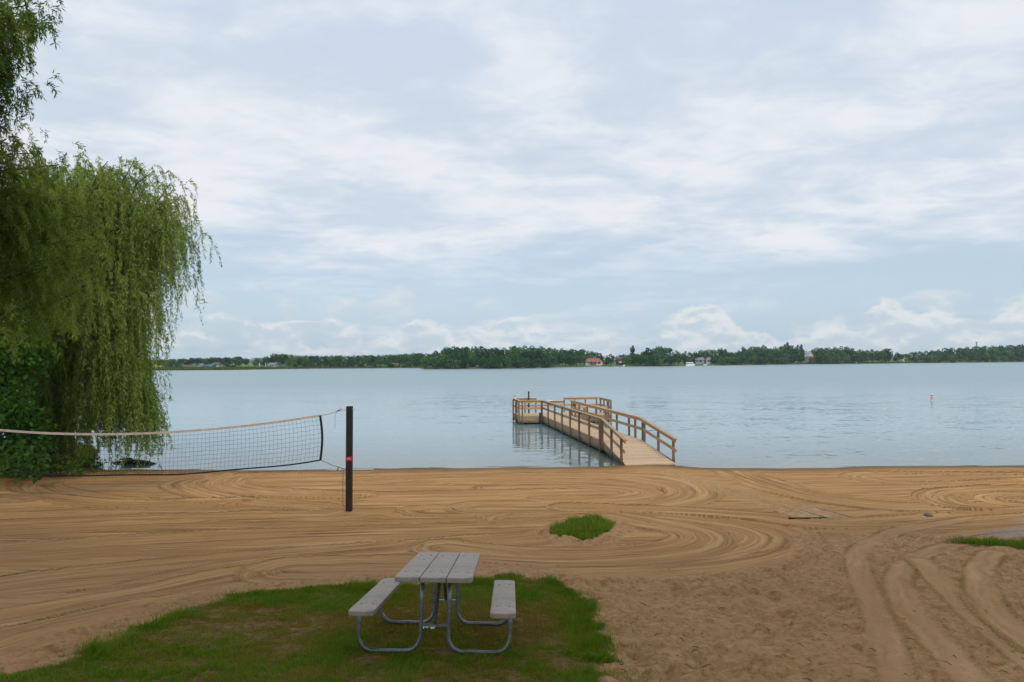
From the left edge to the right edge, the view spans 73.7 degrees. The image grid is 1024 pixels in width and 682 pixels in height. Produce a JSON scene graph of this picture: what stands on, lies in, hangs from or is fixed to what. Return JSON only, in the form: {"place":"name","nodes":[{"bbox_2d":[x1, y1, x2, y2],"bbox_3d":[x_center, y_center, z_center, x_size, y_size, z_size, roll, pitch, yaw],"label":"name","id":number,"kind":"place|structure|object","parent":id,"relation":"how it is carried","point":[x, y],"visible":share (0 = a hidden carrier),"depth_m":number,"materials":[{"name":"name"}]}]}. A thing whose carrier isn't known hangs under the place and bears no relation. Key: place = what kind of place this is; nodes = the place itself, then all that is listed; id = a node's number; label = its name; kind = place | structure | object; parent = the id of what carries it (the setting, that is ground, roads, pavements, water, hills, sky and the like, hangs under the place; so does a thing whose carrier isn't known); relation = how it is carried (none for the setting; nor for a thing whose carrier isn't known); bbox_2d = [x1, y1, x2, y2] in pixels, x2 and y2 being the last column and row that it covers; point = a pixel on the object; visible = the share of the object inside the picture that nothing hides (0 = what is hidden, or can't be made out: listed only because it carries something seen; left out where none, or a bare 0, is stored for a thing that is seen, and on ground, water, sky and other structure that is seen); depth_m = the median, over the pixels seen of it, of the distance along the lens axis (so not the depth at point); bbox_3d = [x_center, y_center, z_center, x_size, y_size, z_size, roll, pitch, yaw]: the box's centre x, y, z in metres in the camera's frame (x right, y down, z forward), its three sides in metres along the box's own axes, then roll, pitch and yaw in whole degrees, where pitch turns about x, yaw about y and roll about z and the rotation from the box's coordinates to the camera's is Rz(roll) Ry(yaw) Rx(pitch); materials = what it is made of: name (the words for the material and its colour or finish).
{"place":"outdoors","nodes":[
{"label":"outdoors","id":0,"kind":"place"},
{"bbox_2d":[0,449,103,470],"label":"bank grass","id":1,"kind":"structure","parent":0,"point":[63,461],"depth_m":26.21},
{"bbox_2d":[0,571,623,681],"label":"lawn grass","id":2,"kind":"structure","parent":0,"point":[296,596],"depth_m":6.87,"materials":[{"name":"plant"}]},
{"bbox_2d":[3,569,663,681],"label":"stray grass","id":3,"kind":"structure","parent":0,"point":[610,634],"depth_m":7.05,"materials":[{"name":"plant"}]},
{"bbox_2d":[0,449,1023,681],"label":"beach sand","id":4,"kind":"structure","parent":0,"point":[82,558],"depth_m":11.47,"materials":[{"name":"sand"}]},
{"bbox_2d":[10,457,54,477],"bbox_3d":[-16.046,4.240,22.779,0.988,0.765,1.596,-1,-2,35],"label":"shrub","id":5,"kind":"object","parent":4,"relation":"on","point":[48,469],"visible":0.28,"depth_m":23.15,"materials":[{"name":"green plant"}]},
{"bbox_2d":[0,236,68,483],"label":"broadleaf tree","id":6,"kind":"object","parent":4,"relation":"on","point":[12,417],"visible":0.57,"depth_m":21.40,"materials":[{"name":"green plant"}]},
{"bbox_2d":[42,438,66,461],"bbox_3d":[-18.337,3.752,26.335,2.551,1.840,1.448,0,-2,0],"label":"shrub","id":7,"kind":"object","parent":4,"relation":"on","point":[55,453],"visible":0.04,"depth_m":26.17,"materials":[{"name":"green plant"}]},
{"bbox_2d":[34,453,86,476],"bbox_3d":[-15.620,4.277,23.530,1.849,0.988,1.433,0,-2,0],"label":"shrub","id":8,"kind":"object","parent":4,"relation":"on","point":[68,464],"visible":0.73,"depth_m":23.55,"materials":[{"name":"green plant"}]},
{"bbox_2d":[0,0,122,363],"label":"tall willow","id":9,"kind":"object","parent":4,"relation":"on","point":[15,213],"visible":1,"depth_m":14.75,"materials":[{"name":"green plant"}]},
{"bbox_2d":[75,443,96,464],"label":"bank grass","id":10,"kind":"structure","parent":4,"relation":"on","point":[87,460],"depth_m":29.28,"materials":[{"name":"plant"}]},
{"bbox_2d":[66,452,107,468],"bbox_3d":[-16.630,4.705,26.609,1.444,0.670,1.443,0,-2,-24],"label":"shrub","id":11,"kind":"object","parent":4,"relation":"on","point":[93,461],"visible":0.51,"depth_m":26.82,"materials":[{"name":"green plant"}]},
{"bbox_2d":[74,627,120,656],"bbox_3d":[-3.867,2.824,6.406,0.429,0.282,0.461,1,-2,-31],"label":"grass clump","id":12,"kind":"object","parent":4,"relation":"on","point":[110,645],"visible":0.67,"depth_m":6.37,"materials":[{"name":"plant"}]},
{"bbox_2d":[0,151,221,473],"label":"weeping willow","id":13,"kind":"object","parent":4,"relation":"on","point":[107,361],"visible":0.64,"depth_m":25.28,"materials":[{"name":"green plant"}]},
{"bbox_2d":[119,457,155,463],"bbox_3d":[-15.348,4.951,27.965,1.712,0.342,0.280,0,-2,4],"label":"driftwood log","id":14,"kind":"object","parent":4,"relation":"on","point":[130,460],"visible":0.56,"depth_m":27.87,"materials":[{"name":"brown wood"}]},
{"bbox_2d":[129,617,175,629],"bbox_3d":[-3.876,3.074,7.435,0.449,0.156,0.326,0,-2,0],"label":"grass clump","id":15,"kind":"object","parent":4,"relation":"on","point":[155,623],"visible":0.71,"depth_m":7.42,"materials":[{"name":"plant"}]},
{"bbox_2d":[339,406,354,511],"bbox_3d":[-3.804,2.936,15.730,0.366,2.860,0.149,0,-2,0],"label":"net post","id":16,"kind":"object","parent":4,"relation":"on","point":[349,459],"visible":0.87,"depth_m":15.68,"materials":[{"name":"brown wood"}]},
{"bbox_2d":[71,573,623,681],"bbox_3d":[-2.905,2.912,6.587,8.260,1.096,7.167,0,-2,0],"label":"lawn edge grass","id":17,"kind":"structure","parent":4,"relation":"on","point":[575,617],"depth_m":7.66,"materials":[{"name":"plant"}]},
{"bbox_2d":[348,552,515,654],"bbox_3d":[-0.753,2.759,7.267,1.575,0.763,1.860,1,-10,0],"label":"picnic table","id":18,"kind":"object","parent":4,"relation":"on","point":[435,568],"visible":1,"depth_m":6.83,"materials":[{"name":"wood"}]},
{"bbox_2d":[560,650,617,662],"bbox_3d":[0.750,2.997,6.488,0.611,0.158,0.352,0,-2,0],"label":"grass clump","id":19,"kind":"object","parent":4,"relation":"on","point":[589,655],"visible":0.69,"depth_m":6.49,"materials":[{"name":"plant"}]},
{"bbox_2d":[759,503,852,517],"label":"path","id":20,"kind":"structure","parent":4,"relation":"on","point":[801,513],"depth_m":15.64,"materials":[{"name":"concrete"}]},
{"bbox_2d":[803,503,851,516],"bbox_3d":[7.257,3.966,16.297,0.030,0.260,2.982,0,-2,-4],"label":"curb strip","id":21,"kind":"object","parent":20,"relation":"on","point":[832,511],"visible":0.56,"depth_m":15.50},
{"bbox_2d":[788,517,826,518],"bbox_3d":[6.389,3.826,14.738,0.839,0.040,0.050,0,-2,-1],"label":"edge board","id":22,"kind":"object","parent":4,"relation":"on","point":[805,517],"visible":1,"depth_m":14.73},
{"bbox_2d":[607,563,1017,681],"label":"pebble litter","id":23,"kind":"object","parent":4,"relation":"on","point":[826,639],"visible":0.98,"depth_m":7.41,"materials":[{"name":"stone"}]},
{"bbox_2d":[619,568,1023,680],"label":"twig litter","id":24,"kind":"object","parent":4,"relation":"on","point":[826,635],"visible":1,"depth_m":7.10,"materials":[{"name":"brown plant"}]},
{"bbox_2d":[0,0,1023,361],"label":"sky","id":25,"kind":"structure","parent":0,"point":[371,177],"materials":[{"name":"white"}]},
{"bbox_2d":[4,362,1023,469],"bbox_3d":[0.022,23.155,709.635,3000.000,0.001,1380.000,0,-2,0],"label":"lake water","id":26,"kind":"structure","parent":0,"point":[797,416],"depth_m":50.93,"materials":[{"name":"liquid"}]},
{"bbox_2d":[512,391,677,465],"bbox_3d":[4.612,4.763,36.927,6.220,3.200,20.628,0,-2,-9],"label":"fishing dock","id":27,"kind":"object","parent":26,"relation":"on","point":[612,442],"visible":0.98,"depth_m":33.44,"materials":[{"name":"brown wood"}]},
{"bbox_2d":[547,511,616,540],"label":"tuft grass","id":28,"kind":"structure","parent":0,"point":[589,526],"depth_m":13.53,"materials":[{"name":"plant"}]},
{"bbox_2d":[153,354,1023,370],"bbox_3d":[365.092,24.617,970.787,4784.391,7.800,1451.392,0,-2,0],"label":"shore","id":29,"kind":"structure","parent":0,"point":[584,365],"depth_m":386.95,"materials":[{"name":"plant"}]},
{"bbox_2d":[151,366,272,370],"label":"reeds","id":30,"kind":"object","parent":29,"relation":"on","point":[222,368],"visible":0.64,"depth_m":309.28,"materials":[{"name":"green plant"}]},
{"bbox_2d":[260,356,271,364],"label":"deciduous tree","id":31,"kind":"object","parent":29,"relation":"on","point":[265,360],"visible":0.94,"depth_m":374.61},
{"bbox_2d":[270,353,283,362],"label":"deciduous tree","id":32,"kind":"object","parent":29,"relation":"on","point":[279,358],"visible":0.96,"depth_m":379.31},
{"bbox_2d":[278,354,287,365],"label":"deciduous tree","id":33,"kind":"object","parent":29,"relation":"on","point":[285,357],"visible":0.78,"depth_m":381.95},
{"bbox_2d":[286,357,296,366],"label":"deciduous tree","id":34,"kind":"object","parent":29,"relation":"on","point":[288,363],"visible":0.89,"depth_m":357.06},
{"bbox_2d":[175,353,426,362],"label":"woods","id":35,"kind":"object","parent":29,"relation":"on","point":[302,356],"visible":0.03,"depth_m":655.08,"materials":[{"name":"green plant"}]},
{"bbox_2d":[273,365,424,368],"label":"reeds","id":36,"kind":"object","parent":29,"relation":"on","point":[313,367],"visible":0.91,"depth_m":343.23,"materials":[{"name":"green plant"}]},
{"bbox_2d":[399,356,409,363],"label":"deciduous tree","id":37,"kind":"object","parent":29,"relation":"on","point":[404,359],"visible":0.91,"depth_m":369.13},
{"bbox_2d":[411,354,421,365],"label":"deciduous tree","id":38,"kind":"object","parent":29,"relation":"on","point":[417,357],"visible":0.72,"depth_m":368.54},
{"bbox_2d":[422,356,436,365],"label":"deciduous tree","id":39,"kind":"object","parent":29,"relation":"on","point":[428,361],"visible":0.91,"depth_m":304.70,"materials":[{"name":"plant"}]},
{"bbox_2d":[431,360,440,368],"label":"deciduous tree","id":40,"kind":"object","parent":29,"relation":"on","point":[437,363],"visible":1,"depth_m":304.46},
{"bbox_2d":[440,347,454,354],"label":"deciduous tree","id":41,"kind":"object","parent":29,"relation":"on","point":[444,350],"visible":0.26,"depth_m":329.98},
{"bbox_2d":[445,357,457,368],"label":"deciduous tree","id":42,"kind":"object","parent":29,"relation":"on","point":[450,360],"visible":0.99,"depth_m":304.78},
{"bbox_2d":[451,360,461,368],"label":"shore bush","id":43,"kind":"object","parent":29,"relation":"on","point":[454,366],"visible":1,"depth_m":303.94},
{"bbox_2d":[449,346,469,355],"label":"deciduous tree","id":44,"kind":"object","parent":29,"relation":"on","point":[456,350],"visible":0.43,"depth_m":328.31,"materials":[{"name":"plant"}]},
{"bbox_2d":[457,350,468,359],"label":"deciduous tree","id":45,"kind":"object","parent":29,"relation":"on","point":[464,354],"visible":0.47,"depth_m":316.73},
{"bbox_2d":[463,346,481,364],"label":"deciduous tree","id":46,"kind":"object","parent":29,"relation":"on","point":[475,349],"visible":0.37,"depth_m":329.58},
{"bbox_2d":[476,356,487,366],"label":"deciduous tree","id":47,"kind":"object","parent":29,"relation":"on","point":[482,361],"visible":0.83,"depth_m":307.00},
{"bbox_2d":[476,351,491,359],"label":"deciduous tree","id":48,"kind":"object","parent":29,"relation":"on","point":[486,355],"visible":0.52,"depth_m":313.93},
{"bbox_2d":[483,347,498,354],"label":"deciduous tree","id":49,"kind":"object","parent":29,"relation":"on","point":[491,350],"visible":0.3,"depth_m":330.10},
{"bbox_2d":[490,357,503,368],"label":"deciduous tree","id":50,"kind":"object","parent":29,"relation":"on","point":[494,363],"visible":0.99,"depth_m":304.27,"materials":[{"name":"plant"}]},
{"bbox_2d":[494,347,508,359],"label":"deciduous tree","id":51,"kind":"object","parent":29,"relation":"on","point":[505,351],"visible":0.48,"depth_m":328.72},
{"bbox_2d":[500,357,514,367],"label":"deciduous tree","id":52,"kind":"object","parent":29,"relation":"on","point":[506,363],"visible":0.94,"depth_m":307.57,"materials":[{"name":"plant"}]},
{"bbox_2d":[507,346,524,356],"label":"deciduous tree","id":53,"kind":"object","parent":29,"relation":"on","point":[519,349],"visible":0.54,"depth_m":331.94,"materials":[{"name":"plant"}]},
{"bbox_2d":[512,358,523,367],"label":"deciduous tree","id":54,"kind":"object","parent":29,"relation":"on","point":[518,364],"visible":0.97,"depth_m":309.75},
{"bbox_2d":[520,349,534,366],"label":"deciduous tree","id":55,"kind":"object","parent":29,"relation":"on","point":[529,353],"visible":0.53,"depth_m":323.81,"materials":[{"name":"plant"}]},
{"bbox_2d":[527,360,537,367],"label":"shore bush","id":56,"kind":"object","parent":29,"relation":"on","point":[532,364],"visible":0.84,"depth_m":316.87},
{"bbox_2d":[534,349,545,359],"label":"deciduous tree","id":57,"kind":"object","parent":29,"relation":"on","point":[539,354],"visible":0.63,"depth_m":331.74,"materials":[{"name":"plant"}]},
{"bbox_2d":[540,357,553,367],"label":"deciduous tree","id":58,"kind":"object","parent":29,"relation":"on","point":[548,363],"visible":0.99,"depth_m":326.08,"materials":[{"name":"plant"}]},
{"bbox_2d":[543,347,553,356],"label":"deciduous tree","id":59,"kind":"object","parent":29,"relation":"on","point":[549,350],"visible":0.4,"depth_m":356.52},
{"bbox_2d":[551,347,560,363],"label":"deciduous tree","id":60,"kind":"object","parent":29,"relation":"on","point":[555,351],"visible":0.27,"depth_m":366.10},
{"bbox_2d":[556,352,566,365],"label":"deciduous tree","id":61,"kind":"object","parent":29,"relation":"on","point":[562,357],"visible":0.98,"depth_m":354.08,"materials":[{"name":"plant"}]},
{"bbox_2d":[564,353,571,364],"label":"deciduous tree","id":62,"kind":"object","parent":29,"relation":"on","point":[567,360],"visible":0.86,"depth_m":357.01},
{"bbox_2d":[573,354,579,365],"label":"deciduous tree","id":63,"kind":"object","parent":29,"relation":"on","point":[576,358],"visible":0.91,"depth_m":359.89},
{"bbox_2d":[571,349,584,364],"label":"deciduous tree","id":64,"kind":"object","parent":29,"relation":"on","point":[577,352],"visible":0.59,"depth_m":381.81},
{"bbox_2d":[578,356,586,364],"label":"deciduous tree","id":65,"kind":"object","parent":29,"relation":"on","point":[582,360],"visible":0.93,"depth_m":363.25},
{"bbox_2d":[579,349,592,358],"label":"deciduous tree","id":66,"kind":"object","parent":29,"relation":"on","point":[588,355],"visible":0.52,"depth_m":382.98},
{"bbox_2d":[584,357,606,364],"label":"lake house","id":67,"kind":"structure","parent":29,"relation":"on","point":[594,361],"depth_m":370.19,"materials":[{"name":"orange glass"}]},
{"bbox_2d":[605,353,614,364],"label":"deciduous tree","id":68,"kind":"object","parent":29,"relation":"on","point":[610,360],"visible":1,"depth_m":370.33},
{"bbox_2d":[616,357,624,364],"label":"lake house","id":69,"kind":"structure","parent":29,"relation":"on","point":[619,361],"depth_m":377.44,"materials":[{"name":"red"}]},
{"bbox_2d":[631,355,643,363],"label":"deciduous tree","id":70,"kind":"object","parent":29,"relation":"on","point":[638,358],"visible":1,"depth_m":367.45,"materials":[{"name":"plant"}]},
{"bbox_2d":[640,348,654,363],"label":"deciduous tree","id":71,"kind":"object","parent":29,"relation":"on","point":[645,352],"visible":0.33,"depth_m":386.43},
{"bbox_2d":[642,355,653,365],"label":"deciduous tree","id":72,"kind":"object","parent":29,"relation":"on","point":[646,361],"visible":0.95,"depth_m":367.71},
{"bbox_2d":[653,351,666,364],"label":"deciduous tree","id":73,"kind":"object","parent":29,"relation":"on","point":[660,361],"visible":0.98,"depth_m":368.47,"materials":[{"name":"plant"}]},
{"bbox_2d":[648,346,672,364],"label":"deciduous tree","id":74,"kind":"object","parent":29,"relation":"on","point":[665,350],"visible":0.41,"depth_m":383.96,"materials":[{"name":"plant"}]},
{"bbox_2d":[663,354,674,365],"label":"deciduous tree","id":75,"kind":"object","parent":29,"relation":"on","point":[669,358],"visible":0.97,"depth_m":370.00,"materials":[{"name":"plant"}]},
{"bbox_2d":[675,350,683,364],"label":"poplar tree","id":76,"kind":"object","parent":29,"relation":"on","point":[679,359],"visible":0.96,"depth_m":383.80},
{"bbox_2d":[685,352,693,363],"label":"deciduous tree","id":77,"kind":"object","parent":29,"relation":"on","point":[690,359],"visible":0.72,"depth_m":396.06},
{"bbox_2d":[693,357,704,363],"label":"cottage","id":78,"kind":"structure","parent":29,"relation":"on","point":[699,360],"depth_m":398.29,"materials":[{"name":"grey"}]},
{"bbox_2d":[700,349,711,358],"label":"deciduous tree","id":79,"kind":"object","parent":29,"relation":"on","point":[707,353],"visible":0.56,"depth_m":406.97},
{"bbox_2d":[709,357,717,363],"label":"shore bush","id":80,"kind":"object","parent":29,"relation":"on","point":[714,360],"visible":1,"depth_m":395.26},
{"bbox_2d":[714,348,726,356],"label":"deciduous tree","id":81,"kind":"object","parent":29,"relation":"on","point":[721,352],"visible":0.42,"depth_m":417.49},
{"bbox_2d":[735,355,746,364],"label":"deciduous tree","id":82,"kind":"object","parent":29,"relation":"on","point":[743,358],"visible":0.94,"depth_m":406.32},
{"bbox_2d":[748,355,758,363],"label":"deciduous tree","id":83,"kind":"object","parent":29,"relation":"on","point":[753,359],"visible":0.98,"depth_m":414.37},
{"bbox_2d":[750,347,764,353],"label":"deciduous tree","id":84,"kind":"object","parent":29,"relation":"on","point":[757,349],"visible":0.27,"depth_m":434.66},
{"bbox_2d":[754,356,766,363],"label":"shore bush","id":85,"kind":"object","parent":29,"relation":"on","point":[761,360],"visible":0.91,"depth_m":415.64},
{"bbox_2d":[761,345,772,354],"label":"deciduous tree","id":86,"kind":"object","parent":29,"relation":"on","point":[766,350],"visible":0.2,"depth_m":438.36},
{"bbox_2d":[773,347,789,355],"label":"deciduous tree","id":87,"kind":"object","parent":29,"relation":"on","point":[780,349],"visible":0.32,"depth_m":446.56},
{"bbox_2d":[782,345,795,353],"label":"deciduous tree","id":88,"kind":"object","parent":29,"relation":"on","point":[787,347],"visible":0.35,"depth_m":453.17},
{"bbox_2d":[796,348,804,361],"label":"deciduous tree","id":89,"kind":"object","parent":29,"relation":"on","point":[798,350],"visible":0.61,"depth_m":456.32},
{"bbox_2d":[804,352,813,362],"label":"tall house","id":90,"kind":"structure","parent":29,"relation":"on","point":[807,355],"depth_m":445.13,"materials":[{"name":"white glass"}]},
{"bbox_2d":[813,347,830,357],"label":"deciduous tree","id":91,"kind":"object","parent":29,"relation":"on","point":[822,350],"visible":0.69,"depth_m":451.51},
{"bbox_2d":[833,354,841,362],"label":"deciduous tree","id":92,"kind":"object","parent":29,"relation":"on","point":[837,358],"visible":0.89,"depth_m":448.22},
{"bbox_2d":[841,352,850,362],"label":"deciduous tree","id":93,"kind":"object","parent":29,"relation":"on","point":[847,357],"visible":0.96,"depth_m":453.62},
{"bbox_2d":[852,355,860,363],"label":"deciduous tree","id":94,"kind":"object","parent":29,"relation":"on","point":[856,358],"visible":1,"depth_m":454.17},
{"bbox_2d":[857,349,870,361],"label":"deciduous tree","id":95,"kind":"object","parent":29,"relation":"on","point":[861,354],"visible":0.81,"depth_m":464.00,"materials":[{"name":"plant"}]},
{"bbox_2d":[797,361,932,363],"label":"reeds","id":96,"kind":"object","parent":29,"relation":"on","point":[864,362],"visible":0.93,"depth_m":461.00,"materials":[{"name":"green plant"}]},
{"bbox_2d":[873,350,885,361],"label":"deciduous tree","id":97,"kind":"object","parent":29,"relation":"on","point":[878,357],"visible":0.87,"depth_m":474.61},
{"bbox_2d":[874,350,888,361],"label":"deciduous tree","id":98,"kind":"object","parent":29,"relation":"on","point":[885,358],"visible":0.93,"depth_m":475.52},
{"bbox_2d":[892,352,903,360],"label":"deciduous tree","id":99,"kind":"object","parent":29,"relation":"on","point":[897,356],"visible":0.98,"depth_m":481.50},
{"bbox_2d":[913,354,924,361],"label":"deciduous tree","id":100,"kind":"object","parent":29,"relation":"on","point":[917,356],"visible":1,"depth_m":478.58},
{"bbox_2d":[942,347,954,354],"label":"deciduous tree","id":101,"kind":"object","parent":29,"relation":"on","point":[949,351],"visible":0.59,"depth_m":532.35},
{"bbox_2d":[954,352,965,360],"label":"deciduous tree","id":102,"kind":"object","parent":29,"relation":"on","point":[960,355],"visible":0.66,"depth_m":507.27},
{"bbox_2d":[974,351,986,358],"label":"deciduous tree","id":103,"kind":"object","parent":29,"relation":"on","point":[980,353],"visible":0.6,"depth_m":514.50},
{"bbox_2d":[974,346,989,353],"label":"deciduous tree","id":104,"kind":"object","parent":29,"relation":"on","point":[983,348],"visible":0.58,"depth_m":545.43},
{"bbox_2d":[989,345,1002,355],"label":"deciduous tree","id":105,"kind":"object","parent":29,"relation":"on","point":[993,349],"visible":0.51,"depth_m":550.84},
{"bbox_2d":[1007,344,1023,351],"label":"deciduous tree","id":106,"kind":"object","parent":29,"relation":"on","point":[1017,347],"visible":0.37,"depth_m":564.40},
{"bbox_2d":[1013,349,1023,359],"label":"deciduous tree","id":107,"kind":"object","parent":29,"relation":"on","point":[1017,353],"visible":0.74,"depth_m":534.37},
{"bbox_2d":[944,534,1023,548],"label":"grass","id":108,"kind":"structure","parent":0,"point":[1017,543],"depth_m":12.24,"materials":[{"name":"plant"}]},
{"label":"tie rope","id":109,"kind":"object","parent":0,"visible":0},
{"bbox_2d":[0,415,322,476],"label":"volleyball net","id":110,"kind":"object","parent":109,"relation":"hanging from","point":[183,431],"visible":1,"depth_m":15.63,"materials":[{"name":"fabric"}]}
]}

